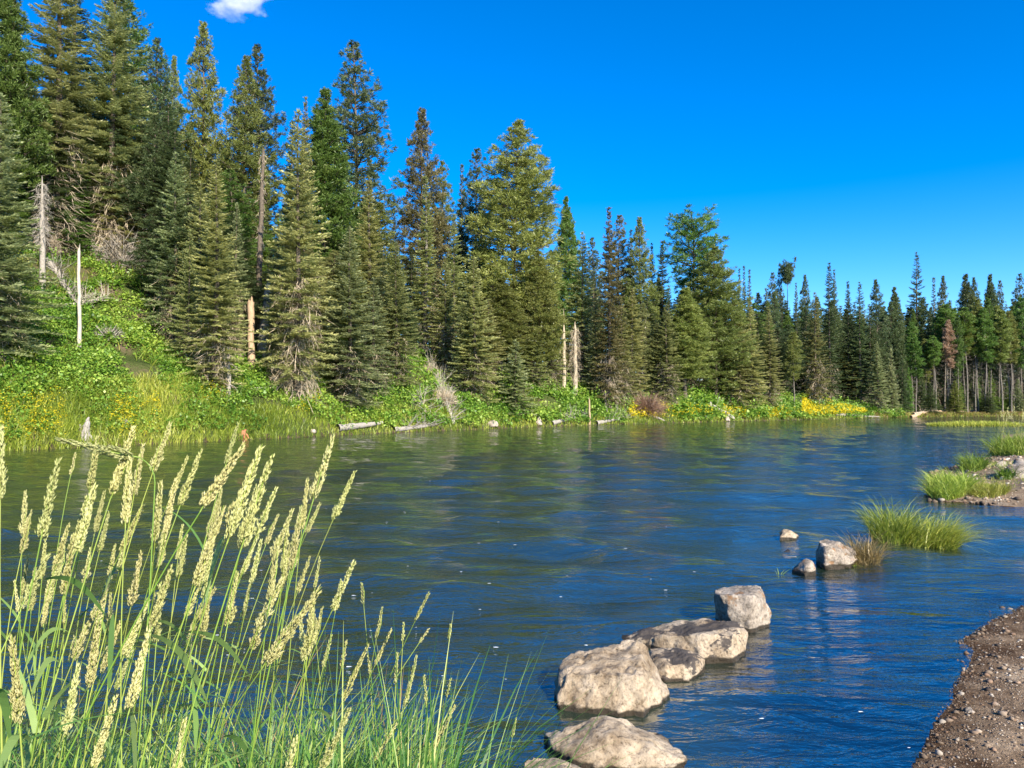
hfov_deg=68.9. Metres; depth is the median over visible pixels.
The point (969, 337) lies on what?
lodgepole pine
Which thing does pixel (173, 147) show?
fir tree
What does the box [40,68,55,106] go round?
pine tree
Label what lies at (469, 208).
pine tree
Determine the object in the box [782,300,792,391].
fir tree
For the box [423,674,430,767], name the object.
grass stalk
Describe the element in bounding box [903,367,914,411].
fir tree
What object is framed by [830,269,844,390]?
fir tree
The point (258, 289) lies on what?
pine tree
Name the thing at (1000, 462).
river rock
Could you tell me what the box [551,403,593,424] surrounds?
driftwood tangle
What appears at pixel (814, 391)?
fir tree
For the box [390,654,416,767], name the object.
grass stalk
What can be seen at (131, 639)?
grass stalk
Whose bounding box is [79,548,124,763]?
grass stalk
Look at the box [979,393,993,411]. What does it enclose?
fir tree
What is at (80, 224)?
fir tree
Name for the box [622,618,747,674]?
boulder
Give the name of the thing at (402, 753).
grass
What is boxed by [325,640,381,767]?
grass stalk
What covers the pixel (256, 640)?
grass stalk
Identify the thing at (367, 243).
fir tree
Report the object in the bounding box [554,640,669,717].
boulder
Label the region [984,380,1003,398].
fir tree
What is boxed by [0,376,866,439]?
yellow wildflowers
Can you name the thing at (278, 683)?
grass stalk
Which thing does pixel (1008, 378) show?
lodgepole pine
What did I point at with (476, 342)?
fir tree
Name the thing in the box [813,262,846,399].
fir tree
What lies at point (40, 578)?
grass stalk
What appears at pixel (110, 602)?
grass stalk
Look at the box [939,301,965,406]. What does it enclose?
fir tree
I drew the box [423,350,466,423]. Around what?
fallen treetop
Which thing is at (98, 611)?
grass stalk
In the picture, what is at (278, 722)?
dry blades
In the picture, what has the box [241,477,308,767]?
grass stalk
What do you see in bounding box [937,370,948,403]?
fir tree
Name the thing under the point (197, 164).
fir tree
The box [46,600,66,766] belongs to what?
grass stalk
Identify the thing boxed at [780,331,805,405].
pine tree
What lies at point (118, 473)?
grass stalk
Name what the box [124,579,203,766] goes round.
grass stalk
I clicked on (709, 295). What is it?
pine tree
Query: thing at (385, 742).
grass stalk
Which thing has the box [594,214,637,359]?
pine tree
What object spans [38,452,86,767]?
grass stalk
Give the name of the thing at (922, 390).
fir tree
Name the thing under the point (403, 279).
fir tree
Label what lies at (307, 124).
fir tree
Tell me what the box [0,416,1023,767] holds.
river water
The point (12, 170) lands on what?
pine tree
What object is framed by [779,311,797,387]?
pine tree
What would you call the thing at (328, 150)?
pine tree
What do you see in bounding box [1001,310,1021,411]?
lodgepole pine
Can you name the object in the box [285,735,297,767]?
grass stalk
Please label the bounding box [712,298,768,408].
fir tree
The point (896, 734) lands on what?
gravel
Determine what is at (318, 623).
grass stalk
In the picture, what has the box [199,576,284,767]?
grass stalk
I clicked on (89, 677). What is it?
grass stalk
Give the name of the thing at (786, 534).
river rock
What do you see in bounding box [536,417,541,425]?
river rock
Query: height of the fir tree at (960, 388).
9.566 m
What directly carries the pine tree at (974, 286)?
on the ground at (858, 701)
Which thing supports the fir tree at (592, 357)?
on the ground at (858, 701)
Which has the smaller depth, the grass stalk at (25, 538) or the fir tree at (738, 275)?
the grass stalk at (25, 538)
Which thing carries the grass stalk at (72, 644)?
on the ground at (858, 701)
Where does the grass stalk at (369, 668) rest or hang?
on the ground at (858, 701)
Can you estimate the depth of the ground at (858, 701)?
6.96 m
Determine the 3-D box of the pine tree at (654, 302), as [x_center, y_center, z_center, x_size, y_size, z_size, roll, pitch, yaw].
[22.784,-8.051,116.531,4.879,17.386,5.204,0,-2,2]
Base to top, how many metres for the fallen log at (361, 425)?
0.763 m
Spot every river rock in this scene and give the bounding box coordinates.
[487,420,497,426]
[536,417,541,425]
[780,529,798,540]
[792,559,815,597]
[816,539,858,592]
[995,460,1007,466]
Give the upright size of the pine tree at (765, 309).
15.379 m
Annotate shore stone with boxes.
[964,707,974,712]
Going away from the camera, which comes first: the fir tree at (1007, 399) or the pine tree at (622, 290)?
the pine tree at (622, 290)
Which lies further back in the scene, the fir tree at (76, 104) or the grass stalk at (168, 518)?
the fir tree at (76, 104)
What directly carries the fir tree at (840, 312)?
on the ground at (858, 701)
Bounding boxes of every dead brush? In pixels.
[84,226,148,271]
[95,325,124,339]
[265,354,310,394]
[424,362,442,372]
[428,385,460,406]
[626,392,670,419]
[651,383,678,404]
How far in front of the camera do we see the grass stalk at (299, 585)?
2.23 m
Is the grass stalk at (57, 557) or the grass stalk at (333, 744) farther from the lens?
the grass stalk at (57, 557)
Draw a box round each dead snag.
[29,177,54,291]
[77,247,81,347]
[90,196,95,248]
[218,347,241,396]
[247,296,254,368]
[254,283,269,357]
[559,312,567,390]
[567,323,580,395]
[588,398,590,424]
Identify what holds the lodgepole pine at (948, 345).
on the ground at (858, 701)
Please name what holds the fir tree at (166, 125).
on the ground at (858, 701)
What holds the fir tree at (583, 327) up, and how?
on the ground at (858, 701)
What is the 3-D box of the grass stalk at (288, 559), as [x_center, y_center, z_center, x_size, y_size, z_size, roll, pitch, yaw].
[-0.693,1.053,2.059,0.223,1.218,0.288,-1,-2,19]
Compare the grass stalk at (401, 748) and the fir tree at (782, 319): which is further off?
the fir tree at (782, 319)
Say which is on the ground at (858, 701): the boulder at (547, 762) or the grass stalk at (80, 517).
the grass stalk at (80, 517)
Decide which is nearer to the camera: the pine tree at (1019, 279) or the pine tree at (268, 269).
the pine tree at (268, 269)
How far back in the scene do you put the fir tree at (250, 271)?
60.85 m
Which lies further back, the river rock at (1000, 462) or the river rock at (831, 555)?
the river rock at (1000, 462)
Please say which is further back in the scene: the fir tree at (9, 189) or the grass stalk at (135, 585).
the fir tree at (9, 189)
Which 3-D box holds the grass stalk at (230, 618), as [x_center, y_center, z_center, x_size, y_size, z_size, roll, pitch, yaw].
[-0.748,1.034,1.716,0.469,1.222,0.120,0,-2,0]
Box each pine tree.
[0,0,57,252]
[1,107,21,198]
[1,115,27,178]
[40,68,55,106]
[76,113,107,247]
[82,108,161,248]
[84,0,171,139]
[85,74,115,247]
[112,114,189,267]
[119,194,186,314]
[121,95,152,234]
[128,37,193,235]
[151,193,234,319]
[160,55,187,165]
[173,20,240,222]
[202,168,273,277]
[205,55,283,280]
[205,165,234,225]
[213,256,271,338]
[228,43,293,260]
[244,227,291,293]
[256,233,311,350]
[269,205,320,265]
[272,87,367,286]
[290,304,329,331]
[306,250,364,319]
[320,39,406,249]
[328,185,359,290]
[337,260,401,307]
[360,202,408,303]
[384,107,457,347]
[397,257,420,321]
[414,276,450,350]
[420,160,464,344]
[449,257,495,334]
[452,147,494,309]
[457,119,576,365]
[467,277,535,371]
[514,250,569,385]
[545,346,579,374]
[552,195,588,368]
[575,237,611,360]
[579,294,606,345]
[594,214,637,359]
[607,273,637,336]
[615,216,662,373]
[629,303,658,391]
[643,277,664,344]
[655,203,729,313]
[657,288,719,399]
[677,245,760,396]
[699,310,726,388]
[743,303,782,363]
[752,292,764,321]
[760,272,782,327]
[761,307,775,349]
[761,328,810,393]
[767,292,785,366]
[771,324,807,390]
[775,268,785,327]
[778,256,796,310]
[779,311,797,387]
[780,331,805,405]
[797,274,814,360]
[807,297,834,385]
[821,300,849,364]
[841,309,847,343]
[844,314,867,395]
[863,279,893,398]
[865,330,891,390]
[880,301,909,386]
[883,287,909,393]
[902,308,922,337]
[906,309,928,404]
[919,298,929,334]
[925,307,940,385]
[936,275,951,402]
[953,274,987,406]
[957,361,983,389]
[970,277,985,398]
[981,274,1006,407]
[995,280,1008,398]
[1006,273,1023,400]
[1009,301,1023,407]
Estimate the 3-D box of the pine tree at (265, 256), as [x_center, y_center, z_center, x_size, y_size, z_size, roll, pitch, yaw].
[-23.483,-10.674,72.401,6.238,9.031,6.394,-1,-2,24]
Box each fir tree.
[0,92,35,237]
[0,92,67,363]
[0,123,20,279]
[2,131,35,227]
[14,97,79,256]
[15,0,107,259]
[19,73,49,234]
[21,106,96,260]
[49,0,102,233]
[62,72,101,247]
[66,0,165,270]
[89,113,149,261]
[116,125,156,269]
[138,151,206,343]
[140,130,201,240]
[149,99,186,208]
[155,168,198,261]
[163,229,206,367]
[167,181,233,357]
[176,159,257,394]
[185,146,201,210]
[188,137,212,207]
[204,192,250,302]
[212,211,263,324]
[221,202,254,357]
[235,160,255,281]
[248,172,269,293]
[252,108,340,411]
[257,224,292,375]
[263,182,276,278]
[279,119,295,309]
[289,96,317,312]
[302,250,337,373]
[311,226,392,408]
[321,299,347,392]
[327,230,379,343]
[351,175,392,344]
[356,277,400,397]
[363,234,394,315]
[366,299,404,378]
[371,242,422,386]
[373,249,397,340]
[388,291,426,357]
[389,206,401,279]
[389,244,415,321]
[405,246,428,346]
[408,176,439,356]
[426,256,459,374]
[428,245,438,351]
[437,213,472,360]
[443,256,506,402]
[446,298,478,393]
[455,164,468,334]
[468,299,510,393]
[496,339,541,415]
[516,315,552,390]
[540,323,570,389]
[553,308,571,352]
[561,231,604,388]
[578,298,611,400]
[588,206,629,409]
[606,299,640,405]
[614,288,653,398]
[625,229,636,332]
[635,296,662,386]
[643,320,673,396]
[645,304,688,408]
[647,243,655,372]
[651,241,671,342]
[660,286,673,373]
[660,298,674,383]
[680,322,711,390]
[680,353,704,390]
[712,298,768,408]
[720,337,767,394]
[729,327,766,383]
[737,269,742,318]
[738,299,769,406]
[742,266,747,316]
[747,269,751,315]
[749,316,781,388]
[757,307,785,408]
[772,309,786,387]
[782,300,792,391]
[782,302,788,318]
[782,331,825,393]
[786,304,802,387]
[791,283,803,389]
[800,292,833,402]
[801,337,823,389]
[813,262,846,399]
[820,320,844,392]
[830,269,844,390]
[833,347,856,402]
[835,347,868,399]
[839,281,858,402]
[839,305,844,337]
[844,282,872,404]
[852,302,862,392]
[853,315,873,397]
[856,310,872,400]
[857,322,888,404]
[861,342,891,413]
[876,355,903,405]
[884,347,901,412]
[896,320,919,407]
[896,357,913,412]
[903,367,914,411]
[904,252,934,406]
[917,373,927,410]
[918,384,942,414]
[919,319,932,395]
[928,277,943,402]
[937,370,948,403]
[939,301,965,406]
[944,381,966,414]
[953,376,966,410]
[962,387,970,410]
[968,361,985,406]
[971,381,982,411]
[979,377,989,395]
[979,391,999,414]
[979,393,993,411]
[981,371,1001,410]
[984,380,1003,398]
[994,394,1009,410]
[995,373,1012,404]
[1003,383,1010,409]
[1005,368,1017,405]
[1008,379,1023,411]
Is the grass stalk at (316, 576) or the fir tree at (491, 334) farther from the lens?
the fir tree at (491, 334)
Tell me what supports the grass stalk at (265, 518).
on the ground at (858, 701)
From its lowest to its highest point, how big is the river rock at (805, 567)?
0.528 m
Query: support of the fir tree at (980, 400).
on the ground at (858, 701)
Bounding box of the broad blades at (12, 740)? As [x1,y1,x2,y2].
[0,534,340,767]
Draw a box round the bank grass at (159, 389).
[0,368,1023,450]
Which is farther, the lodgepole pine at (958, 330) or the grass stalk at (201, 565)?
the lodgepole pine at (958, 330)
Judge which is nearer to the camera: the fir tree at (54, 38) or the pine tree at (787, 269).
the fir tree at (54, 38)
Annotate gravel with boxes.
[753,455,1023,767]
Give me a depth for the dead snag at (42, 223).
51.42 m
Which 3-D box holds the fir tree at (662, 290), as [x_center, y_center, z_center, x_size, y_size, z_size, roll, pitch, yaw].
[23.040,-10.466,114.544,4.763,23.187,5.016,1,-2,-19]
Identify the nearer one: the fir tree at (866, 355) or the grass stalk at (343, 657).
the grass stalk at (343, 657)
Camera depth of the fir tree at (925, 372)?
162.88 m
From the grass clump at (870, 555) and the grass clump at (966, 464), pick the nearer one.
the grass clump at (870, 555)
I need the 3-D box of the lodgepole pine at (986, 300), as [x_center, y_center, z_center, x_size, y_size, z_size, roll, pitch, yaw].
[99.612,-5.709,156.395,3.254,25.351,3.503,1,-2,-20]
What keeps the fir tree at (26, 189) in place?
on the ground at (858, 701)
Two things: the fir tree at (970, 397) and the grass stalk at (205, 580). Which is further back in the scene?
the fir tree at (970, 397)
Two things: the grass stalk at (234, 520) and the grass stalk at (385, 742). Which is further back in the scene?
the grass stalk at (385, 742)
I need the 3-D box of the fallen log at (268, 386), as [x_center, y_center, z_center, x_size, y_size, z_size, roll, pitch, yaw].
[-17.639,-0.420,53.941,1.856,2.055,4.335,-1,-2,21]
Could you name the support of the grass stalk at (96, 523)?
on the ground at (858, 701)
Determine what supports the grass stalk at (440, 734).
on the ground at (858, 701)
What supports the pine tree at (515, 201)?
on the ground at (858, 701)
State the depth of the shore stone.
5.29 m
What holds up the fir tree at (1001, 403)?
on the ground at (858, 701)
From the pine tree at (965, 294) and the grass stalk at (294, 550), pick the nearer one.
the grass stalk at (294, 550)
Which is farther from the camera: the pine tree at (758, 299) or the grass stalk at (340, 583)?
the pine tree at (758, 299)
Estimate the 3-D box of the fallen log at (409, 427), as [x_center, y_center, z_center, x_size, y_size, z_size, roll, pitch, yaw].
[-7.859,2.923,62.137,3.110,2.044,5.489,-1,-2,39]
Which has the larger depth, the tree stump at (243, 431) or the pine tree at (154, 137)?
the pine tree at (154, 137)
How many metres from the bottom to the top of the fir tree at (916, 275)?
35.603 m
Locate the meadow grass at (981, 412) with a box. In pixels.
[874,411,1021,417]
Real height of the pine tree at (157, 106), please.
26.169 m
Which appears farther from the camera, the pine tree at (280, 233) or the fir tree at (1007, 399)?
the fir tree at (1007, 399)
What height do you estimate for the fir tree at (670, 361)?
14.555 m
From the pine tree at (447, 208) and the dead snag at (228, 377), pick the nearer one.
the dead snag at (228, 377)
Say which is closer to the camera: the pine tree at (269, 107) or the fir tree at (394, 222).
the pine tree at (269, 107)
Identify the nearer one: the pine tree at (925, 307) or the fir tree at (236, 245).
the fir tree at (236, 245)
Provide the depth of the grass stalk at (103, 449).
1.33 m
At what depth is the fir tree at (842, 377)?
139.37 m
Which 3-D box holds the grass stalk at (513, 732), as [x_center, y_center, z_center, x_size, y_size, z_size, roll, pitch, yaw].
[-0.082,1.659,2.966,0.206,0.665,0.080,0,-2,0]
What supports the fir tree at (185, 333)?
on the ground at (858, 701)
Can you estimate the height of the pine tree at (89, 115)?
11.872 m
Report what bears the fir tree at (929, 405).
on the ground at (858, 701)
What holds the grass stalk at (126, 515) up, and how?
on the ground at (858, 701)
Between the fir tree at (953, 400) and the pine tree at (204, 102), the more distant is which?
the fir tree at (953, 400)
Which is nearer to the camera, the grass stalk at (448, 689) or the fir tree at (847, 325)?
the grass stalk at (448, 689)
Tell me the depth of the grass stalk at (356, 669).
1.97 m
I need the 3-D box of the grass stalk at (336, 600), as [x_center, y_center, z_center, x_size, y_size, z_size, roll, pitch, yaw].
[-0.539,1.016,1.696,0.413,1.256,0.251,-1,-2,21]
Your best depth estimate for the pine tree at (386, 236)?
80.01 m
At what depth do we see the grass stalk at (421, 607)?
2.29 m
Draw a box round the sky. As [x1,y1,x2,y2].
[0,0,1023,383]
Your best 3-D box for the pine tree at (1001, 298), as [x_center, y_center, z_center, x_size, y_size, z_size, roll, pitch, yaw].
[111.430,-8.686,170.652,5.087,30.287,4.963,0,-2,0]
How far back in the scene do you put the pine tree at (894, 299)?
152.40 m
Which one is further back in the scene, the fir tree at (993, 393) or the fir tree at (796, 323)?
the fir tree at (993, 393)
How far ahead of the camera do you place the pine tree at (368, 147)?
86.31 m
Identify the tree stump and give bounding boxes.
[79,417,93,441]
[239,429,248,439]
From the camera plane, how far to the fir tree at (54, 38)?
56.19 m
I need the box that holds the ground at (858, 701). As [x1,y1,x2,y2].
[0,237,1023,767]
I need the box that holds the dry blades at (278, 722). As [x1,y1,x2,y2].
[11,642,492,767]
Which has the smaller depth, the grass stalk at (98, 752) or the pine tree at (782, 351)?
the grass stalk at (98, 752)
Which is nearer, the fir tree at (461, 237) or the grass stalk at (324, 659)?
the grass stalk at (324, 659)
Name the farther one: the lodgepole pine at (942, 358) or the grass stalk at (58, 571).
the lodgepole pine at (942, 358)
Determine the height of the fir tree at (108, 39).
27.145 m
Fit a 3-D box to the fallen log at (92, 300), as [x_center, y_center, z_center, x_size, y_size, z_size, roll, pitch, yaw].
[-29.843,-6.370,53.294,3.149,2.663,4.647,0,-2,0]
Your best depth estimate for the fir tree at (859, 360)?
138.87 m
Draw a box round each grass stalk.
[0,424,8,767]
[1,489,27,752]
[1,509,37,694]
[1,553,50,653]
[2,547,64,767]
[3,522,70,747]
[4,457,140,767]
[4,579,97,764]
[7,633,25,767]
[10,556,65,727]
[12,483,98,767]
[13,580,47,764]
[14,567,68,767]
[19,490,109,767]
[19,538,46,766]
[24,568,55,761]
[25,425,135,767]
[26,435,99,767]
[30,494,87,758]
[32,604,97,767]
[33,448,223,767]
[33,504,144,766]
[34,550,142,767]
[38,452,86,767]
[43,533,74,767]
[45,421,171,767]
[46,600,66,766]
[48,543,118,767]
[52,571,112,767]
[53,487,228,767]
[54,436,155,767]
[55,635,101,767]
[56,633,139,756]
[58,662,80,767]
[61,440,244,767]
[65,548,90,751]
[66,511,109,741]
[72,620,120,767]
[75,615,101,767]
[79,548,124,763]
[80,599,147,767]
[86,648,146,767]
[88,454,188,767]
[90,694,118,767]
[91,479,162,767]
[99,443,144,767]
[101,478,230,767]
[104,526,165,767]
[104,594,155,758]
[106,592,159,742]
[109,564,173,767]
[110,586,211,766]
[115,626,150,767]
[120,455,132,767]
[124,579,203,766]
[124,603,201,723]
[126,533,210,766]
[134,484,257,767]
[136,533,190,764]
[137,586,216,754]
[139,506,225,767]
[148,459,256,767]
[148,580,161,766]
[149,421,238,767]
[151,493,261,765]
[158,445,264,767]
[162,534,259,748]
[165,524,183,766]
[168,508,294,767]
[171,717,186,767]
[173,592,316,767]
[175,454,274,767]
[179,557,297,767]
[180,626,192,757]
[181,487,301,766]
[183,548,237,758]
[186,514,278,767]
[195,584,321,767]
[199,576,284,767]
[206,570,238,767]
[210,502,320,767]
[213,539,264,765]
[217,582,250,762]
[218,603,267,767]
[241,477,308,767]
[241,560,355,767]
[245,556,310,767]
[248,432,334,767]
[248,471,355,766]
[251,537,279,767]
[251,542,291,752]
[259,526,289,767]
[262,516,300,767]
[268,505,301,754]
[269,557,320,765]
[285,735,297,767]
[287,605,323,760]
[287,628,391,746]
[299,621,314,767]
[301,635,331,765]
[311,606,325,754]
[314,579,341,752]
[315,643,368,765]
[318,707,351,767]
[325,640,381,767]
[346,628,429,767]
[356,592,429,767]
[356,606,382,764]
[360,582,409,767]
[367,655,377,767]
[370,722,397,767]
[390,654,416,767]
[391,652,398,767]
[397,622,404,761]
[398,730,471,766]
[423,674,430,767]
[427,704,455,761]
[435,678,451,758]
[437,624,451,767]
[507,718,516,764]
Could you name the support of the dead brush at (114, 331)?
on the ground at (858, 701)
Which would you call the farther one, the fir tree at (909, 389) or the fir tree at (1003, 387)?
the fir tree at (1003, 387)
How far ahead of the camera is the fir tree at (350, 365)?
58.85 m
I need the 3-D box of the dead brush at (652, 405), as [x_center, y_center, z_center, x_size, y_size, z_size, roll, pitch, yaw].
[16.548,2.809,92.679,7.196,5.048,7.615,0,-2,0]
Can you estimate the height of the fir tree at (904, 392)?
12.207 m
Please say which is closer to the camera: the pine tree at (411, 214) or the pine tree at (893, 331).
the pine tree at (411, 214)
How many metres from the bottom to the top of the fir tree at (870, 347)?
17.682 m
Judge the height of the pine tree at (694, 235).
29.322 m
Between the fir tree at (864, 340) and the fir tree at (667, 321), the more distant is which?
the fir tree at (864, 340)
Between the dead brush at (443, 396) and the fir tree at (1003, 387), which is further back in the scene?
the fir tree at (1003, 387)
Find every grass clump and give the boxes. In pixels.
[811,527,923,566]
[826,496,965,544]
[892,465,1001,500]
[897,510,998,556]
[948,450,1010,472]
[954,405,1023,455]
[954,460,1023,485]
[966,479,1020,497]
[989,461,1022,479]
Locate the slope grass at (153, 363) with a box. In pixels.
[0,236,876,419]
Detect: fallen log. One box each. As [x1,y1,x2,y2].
[35,248,101,308]
[66,277,119,306]
[252,369,283,390]
[335,421,382,431]
[393,408,444,431]
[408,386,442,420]
[709,393,734,419]
[836,413,878,416]
[910,408,947,416]
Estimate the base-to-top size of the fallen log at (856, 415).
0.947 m
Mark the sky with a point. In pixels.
(859, 137)
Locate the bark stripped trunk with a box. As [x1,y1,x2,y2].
[251,150,270,342]
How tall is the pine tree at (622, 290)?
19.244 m
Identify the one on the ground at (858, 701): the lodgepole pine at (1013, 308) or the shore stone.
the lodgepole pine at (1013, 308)
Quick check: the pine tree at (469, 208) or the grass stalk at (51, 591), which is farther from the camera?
the pine tree at (469, 208)
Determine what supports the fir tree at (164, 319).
on the ground at (858, 701)
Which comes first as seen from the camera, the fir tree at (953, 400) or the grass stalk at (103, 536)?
the grass stalk at (103, 536)
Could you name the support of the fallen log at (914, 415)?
on the ground at (858, 701)
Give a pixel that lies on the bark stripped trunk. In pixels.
(258, 274)
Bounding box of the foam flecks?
[107,510,910,747]
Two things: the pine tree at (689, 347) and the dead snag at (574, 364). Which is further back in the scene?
the pine tree at (689, 347)
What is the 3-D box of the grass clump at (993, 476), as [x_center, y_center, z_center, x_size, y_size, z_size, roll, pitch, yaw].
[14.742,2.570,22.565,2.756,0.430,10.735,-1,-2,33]
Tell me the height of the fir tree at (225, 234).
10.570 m
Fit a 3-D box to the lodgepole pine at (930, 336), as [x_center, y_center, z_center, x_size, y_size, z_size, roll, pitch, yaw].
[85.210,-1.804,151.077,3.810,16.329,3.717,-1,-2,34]
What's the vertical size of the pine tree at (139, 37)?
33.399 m
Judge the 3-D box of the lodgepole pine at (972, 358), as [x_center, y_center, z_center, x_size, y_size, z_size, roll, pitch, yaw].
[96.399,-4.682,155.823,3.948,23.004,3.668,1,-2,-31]
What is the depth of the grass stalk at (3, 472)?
1.18 m
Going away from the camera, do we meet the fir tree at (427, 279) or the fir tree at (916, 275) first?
the fir tree at (427, 279)
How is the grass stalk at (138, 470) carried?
on the ground at (858, 701)
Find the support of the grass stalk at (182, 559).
on the ground at (858, 701)
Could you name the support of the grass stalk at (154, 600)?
on the ground at (858, 701)
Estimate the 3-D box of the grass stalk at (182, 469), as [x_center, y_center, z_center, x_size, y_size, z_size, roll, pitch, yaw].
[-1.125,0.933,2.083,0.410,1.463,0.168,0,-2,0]
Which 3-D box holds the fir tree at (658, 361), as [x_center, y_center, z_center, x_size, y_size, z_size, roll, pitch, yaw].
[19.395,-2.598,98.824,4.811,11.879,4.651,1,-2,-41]
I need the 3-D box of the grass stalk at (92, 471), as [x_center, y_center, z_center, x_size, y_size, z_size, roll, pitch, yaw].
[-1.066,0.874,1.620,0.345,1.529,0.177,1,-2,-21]
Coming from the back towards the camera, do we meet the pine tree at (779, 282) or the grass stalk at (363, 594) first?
the pine tree at (779, 282)
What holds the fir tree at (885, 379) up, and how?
on the ground at (858, 701)
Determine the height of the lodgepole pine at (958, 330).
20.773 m
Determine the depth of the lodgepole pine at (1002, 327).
153.69 m
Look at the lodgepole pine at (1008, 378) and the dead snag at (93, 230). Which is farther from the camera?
the lodgepole pine at (1008, 378)
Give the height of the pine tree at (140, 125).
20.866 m
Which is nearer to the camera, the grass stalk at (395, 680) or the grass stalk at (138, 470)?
the grass stalk at (138, 470)
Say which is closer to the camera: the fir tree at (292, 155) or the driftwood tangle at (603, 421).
the fir tree at (292, 155)
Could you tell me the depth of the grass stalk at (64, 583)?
1.53 m
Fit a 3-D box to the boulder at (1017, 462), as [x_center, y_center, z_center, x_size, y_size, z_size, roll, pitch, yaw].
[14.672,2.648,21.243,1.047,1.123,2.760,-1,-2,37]
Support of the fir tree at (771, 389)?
on the ground at (858, 701)
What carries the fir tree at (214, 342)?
on the ground at (858, 701)
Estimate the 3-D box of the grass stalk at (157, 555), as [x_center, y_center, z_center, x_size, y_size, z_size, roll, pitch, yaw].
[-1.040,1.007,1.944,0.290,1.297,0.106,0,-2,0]
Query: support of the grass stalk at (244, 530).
on the ground at (858, 701)
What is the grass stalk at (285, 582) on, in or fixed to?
on the ground at (858, 701)
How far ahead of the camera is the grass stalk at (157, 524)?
1.47 m
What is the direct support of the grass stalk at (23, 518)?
on the ground at (858, 701)
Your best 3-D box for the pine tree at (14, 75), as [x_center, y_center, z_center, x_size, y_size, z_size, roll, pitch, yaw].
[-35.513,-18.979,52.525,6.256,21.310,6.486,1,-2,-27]
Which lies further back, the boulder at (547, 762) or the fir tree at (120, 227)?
the fir tree at (120, 227)
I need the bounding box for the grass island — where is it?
[925,419,1023,425]
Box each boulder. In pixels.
[524,757,580,767]
[544,715,686,767]
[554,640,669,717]
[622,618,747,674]
[649,647,704,681]
[714,585,770,657]
[1005,458,1023,478]
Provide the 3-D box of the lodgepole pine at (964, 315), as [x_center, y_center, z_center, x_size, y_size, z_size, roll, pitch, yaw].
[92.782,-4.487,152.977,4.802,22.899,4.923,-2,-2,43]
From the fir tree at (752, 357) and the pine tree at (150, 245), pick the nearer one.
the pine tree at (150, 245)
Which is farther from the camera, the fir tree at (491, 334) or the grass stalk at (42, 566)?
the fir tree at (491, 334)
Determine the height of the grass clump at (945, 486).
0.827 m
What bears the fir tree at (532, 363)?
on the ground at (858, 701)
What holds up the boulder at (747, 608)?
on the ground at (858, 701)
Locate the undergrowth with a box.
[0,231,909,437]
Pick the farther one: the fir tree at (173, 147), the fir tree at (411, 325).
the fir tree at (411, 325)
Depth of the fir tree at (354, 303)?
68.62 m
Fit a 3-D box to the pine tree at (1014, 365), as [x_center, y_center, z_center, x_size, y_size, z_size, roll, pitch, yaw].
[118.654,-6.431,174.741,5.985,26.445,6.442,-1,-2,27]
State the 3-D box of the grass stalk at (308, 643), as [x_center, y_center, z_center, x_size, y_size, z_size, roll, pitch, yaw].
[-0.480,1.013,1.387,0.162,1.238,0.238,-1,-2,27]
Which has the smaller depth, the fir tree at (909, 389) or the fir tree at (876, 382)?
the fir tree at (876, 382)
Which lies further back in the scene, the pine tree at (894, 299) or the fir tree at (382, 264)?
the pine tree at (894, 299)
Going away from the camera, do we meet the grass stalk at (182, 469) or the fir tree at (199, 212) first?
the grass stalk at (182, 469)
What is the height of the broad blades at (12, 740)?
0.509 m
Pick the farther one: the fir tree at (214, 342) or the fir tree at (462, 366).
the fir tree at (462, 366)
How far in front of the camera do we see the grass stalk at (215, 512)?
1.80 m
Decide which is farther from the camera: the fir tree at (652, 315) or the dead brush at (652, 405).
the fir tree at (652, 315)
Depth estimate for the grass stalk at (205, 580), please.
1.75 m
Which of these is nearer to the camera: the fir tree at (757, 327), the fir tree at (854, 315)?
the fir tree at (757, 327)
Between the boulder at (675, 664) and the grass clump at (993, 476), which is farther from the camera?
the grass clump at (993, 476)
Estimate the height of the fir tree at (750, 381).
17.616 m
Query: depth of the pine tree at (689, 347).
100.60 m
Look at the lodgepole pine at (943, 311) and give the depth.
152.26 m
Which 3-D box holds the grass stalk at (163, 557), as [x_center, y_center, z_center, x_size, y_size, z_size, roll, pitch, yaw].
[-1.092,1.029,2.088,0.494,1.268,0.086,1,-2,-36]
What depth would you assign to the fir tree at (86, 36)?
62.43 m
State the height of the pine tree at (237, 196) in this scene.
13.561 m
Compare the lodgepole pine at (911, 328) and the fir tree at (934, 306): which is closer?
the lodgepole pine at (911, 328)
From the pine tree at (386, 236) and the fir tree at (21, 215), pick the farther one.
the pine tree at (386, 236)
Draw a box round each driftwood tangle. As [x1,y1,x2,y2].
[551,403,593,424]
[595,403,635,424]
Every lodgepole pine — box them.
[903,322,919,411]
[903,337,926,411]
[919,338,933,395]
[923,335,941,409]
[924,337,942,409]
[929,305,954,409]
[932,303,957,410]
[941,319,958,410]
[950,316,967,401]
[951,307,966,380]
[954,307,976,412]
[962,320,974,408]
[966,298,988,411]
[967,307,978,409]
[968,322,983,411]
[973,308,1000,410]
[983,297,994,390]
[984,300,998,401]
[990,310,1015,411]
[994,304,1001,409]
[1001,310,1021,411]
[1005,318,1014,409]
[1009,306,1021,407]
[1011,319,1023,394]
[1012,296,1023,400]

